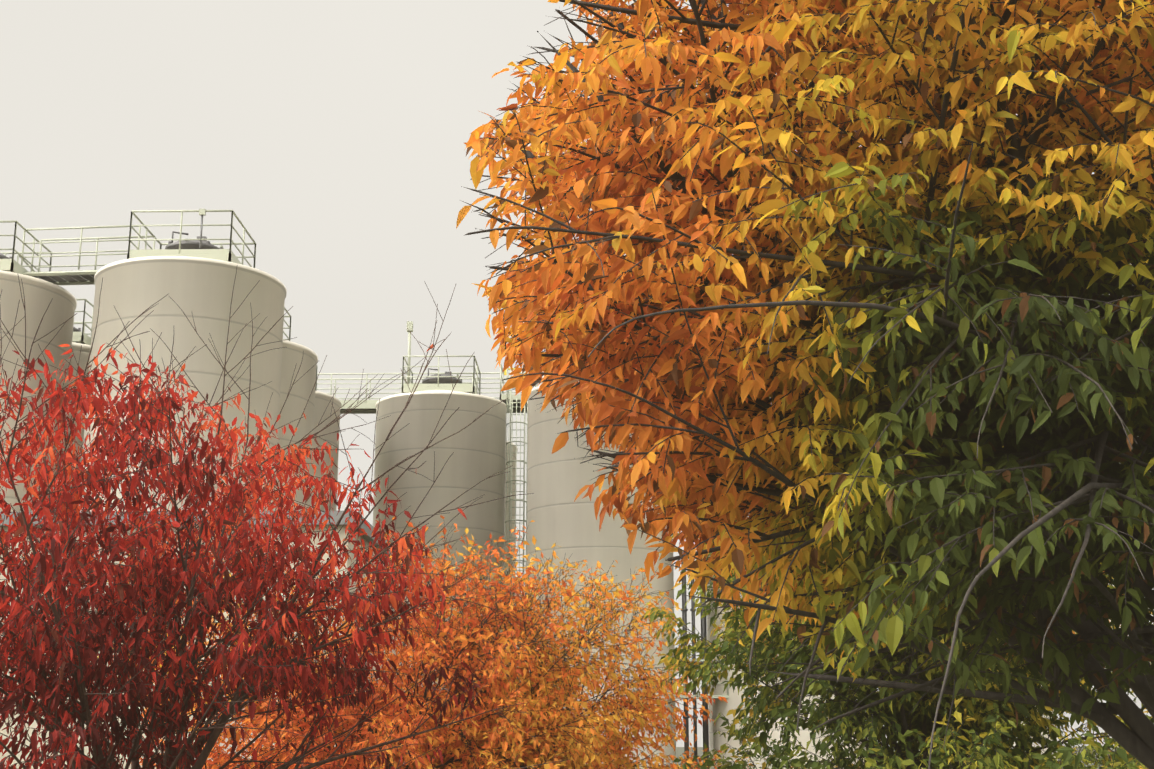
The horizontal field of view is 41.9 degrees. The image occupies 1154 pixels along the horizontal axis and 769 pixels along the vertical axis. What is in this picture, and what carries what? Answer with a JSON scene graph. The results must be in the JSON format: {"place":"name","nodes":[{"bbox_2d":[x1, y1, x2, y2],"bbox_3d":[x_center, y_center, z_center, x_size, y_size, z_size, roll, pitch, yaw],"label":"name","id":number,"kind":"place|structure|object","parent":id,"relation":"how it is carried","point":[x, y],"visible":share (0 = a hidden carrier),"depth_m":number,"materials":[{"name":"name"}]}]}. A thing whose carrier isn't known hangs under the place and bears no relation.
{"place":"outdoors","nodes":[
{"label":"outdoors","id":0,"kind":"place"},
{"bbox_2d":[0,0,1153,746],"label":"sky","id":1,"kind":"structure","parent":0,"point":[335,132],"materials":[{"name":"white"}]},
{"bbox_2d":[676,747,1140,768],"bbox_3d":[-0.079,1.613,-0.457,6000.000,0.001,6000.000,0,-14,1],"label":"ground","id":2,"kind":"structure","parent":0,"point":[679,751],"depth_m":412.38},
{"bbox_2d":[0,253,76,511],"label":"tank","id":3,"kind":"object","parent":2,"relation":"on","point":[39,294],"visible":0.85,"depth_m":40.44,"materials":[{"name":"metal"}]},
{"bbox_2d":[61,326,90,492],"bbox_3d":[-17.141,5.296,47.965,5.090,15.445,5.090,0,-14,1],"label":"tank","id":4,"kind":"object","parent":2,"relation":"on","point":[84,350],"visible":0.08,"depth_m":47.30,"materials":[{"name":"metal"}]},
{"bbox_2d":[79,231,286,510],"bbox_3d":[-10.507,3.353,39.658,5.090,15.345,5.090,0,-14,1],"label":"tank","id":5,"kind":"object","parent":2,"relation":"on","point":[201,290],"visible":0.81,"depth_m":38.65,"materials":[{"name":"metal"}]},
{"bbox_2d":[0,209,542,666],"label":"catwalk railings","id":6,"kind":"object","parent":5,"relation":"attached to","point":[512,402],"visible":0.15,"depth_m":43.90,"materials":[{"name":"grey metal"}]},
{"bbox_2d":[0,511,414,768],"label":"cream building","id":7,"kind":"structure","parent":2,"relation":"on","point":[367,538],"depth_m":26.06,"materials":[{"name":"paint"}]},
{"bbox_2d":[0,269,569,768],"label":"red tree","id":8,"kind":"object","parent":2,"relation":"on","point":[58,639],"visible":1,"depth_m":8.00,"materials":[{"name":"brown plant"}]},
{"bbox_2d":[275,340,317,510],"bbox_3d":[-10.954,5.128,47.264,5.090,15.445,5.090,0,-14,1],"label":"tank","id":9,"kind":"object","parent":2,"relation":"on","point":[293,353],"visible":0.15,"depth_m":47.16,"materials":[{"name":"metal"}]},
{"bbox_2d":[311,391,341,510],"bbox_3d":[-11.220,6.717,53.882,5.090,15.445,5.090,0,-14,1],"label":"tank","id":10,"kind":"object","parent":2,"relation":"on","point":[322,400],"visible":0.17,"depth_m":53.97,"materials":[{"name":"metal"}]},
{"bbox_2d":[98,515,663,768],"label":"orange tree","id":11,"kind":"object","parent":2,"relation":"on","point":[390,717],"visible":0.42,"depth_m":12.02,"materials":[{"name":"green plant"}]},
{"bbox_2d":[373,368,506,766],"bbox_3d":[-5.232,7.171,56.738,5.090,15.895,5.090,0,-14,1],"label":"tank","id":12,"kind":"object","parent":2,"relation":"on","point":[477,447],"visible":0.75,"depth_m":55.61,"materials":[{"name":"metal"}]},
{"bbox_2d":[202,527,753,768],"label":"orange tree","id":13,"kind":"object","parent":2,"relation":"on","point":[642,705],"visible":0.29,"depth_m":13.11,"materials":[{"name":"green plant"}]},
{"bbox_2d":[504,441,517,665],"bbox_3d":[-5.117,8.971,63.915,5.090,15.745,5.090,0,-14,1],"label":"tank","id":14,"kind":"object","parent":2,"relation":"on","point":[514,463],"visible":0.12,"depth_m":64.01,"materials":[{"name":"metal"}]},
{"bbox_2d":[526,381,675,768],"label":"tank","id":15,"kind":"object","parent":2,"relation":"on","point":[558,480],"visible":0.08,"depth_m":49.46,"materials":[{"name":"metal"}]},
{"bbox_2d":[669,542,728,768],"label":"pipe rack","id":16,"kind":"object","parent":2,"relation":"on","point":[704,703],"visible":0.23,"depth_m":51.03,"materials":[{"name":"grey metal"}]},
{"bbox_2d":[706,580,713,768],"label":"pipe","id":17,"kind":"object","parent":2,"relation":"on","point":[710,706],"depth_m":57.96,"materials":[{"name":"metal"}]},
{"bbox_2d":[709,397,865,768],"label":"tank","id":18,"kind":"object","parent":2,"relation":"on","point":[723,707],"depth_m":48.63,"materials":[{"name":"metal"}]},
{"bbox_2d":[456,0,1153,768],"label":"zelkova tree","id":19,"kind":"object","parent":2,"relation":"on","point":[940,316],"visible":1,"depth_m":3.77,"materials":[{"name":"orange plant"}]},
{"bbox_2d":[643,419,1151,768],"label":"green tree","id":20,"kind":"object","parent":2,"relation":"on","point":[979,730],"visible":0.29,"depth_m":10.49,"materials":[{"name":"green plant"}]},
{"bbox_2d":[919,644,1057,760],"bbox_3d":[13.336,6.332,51.421,5.090,15.045,5.090,0,-14,1],"label":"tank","id":21,"kind":"object","parent":2,"relation":"on","point":[1033,743],"depth_m":48.23,"materials":[{"name":"metal"}]},
{"bbox_2d":[913,583,1153,767],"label":"bush","id":22,"kind":"object","parent":2,"relation":"on","point":[1093,753],"visible":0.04,"depth_m":13.95,"materials":[{"name":"green plant"}]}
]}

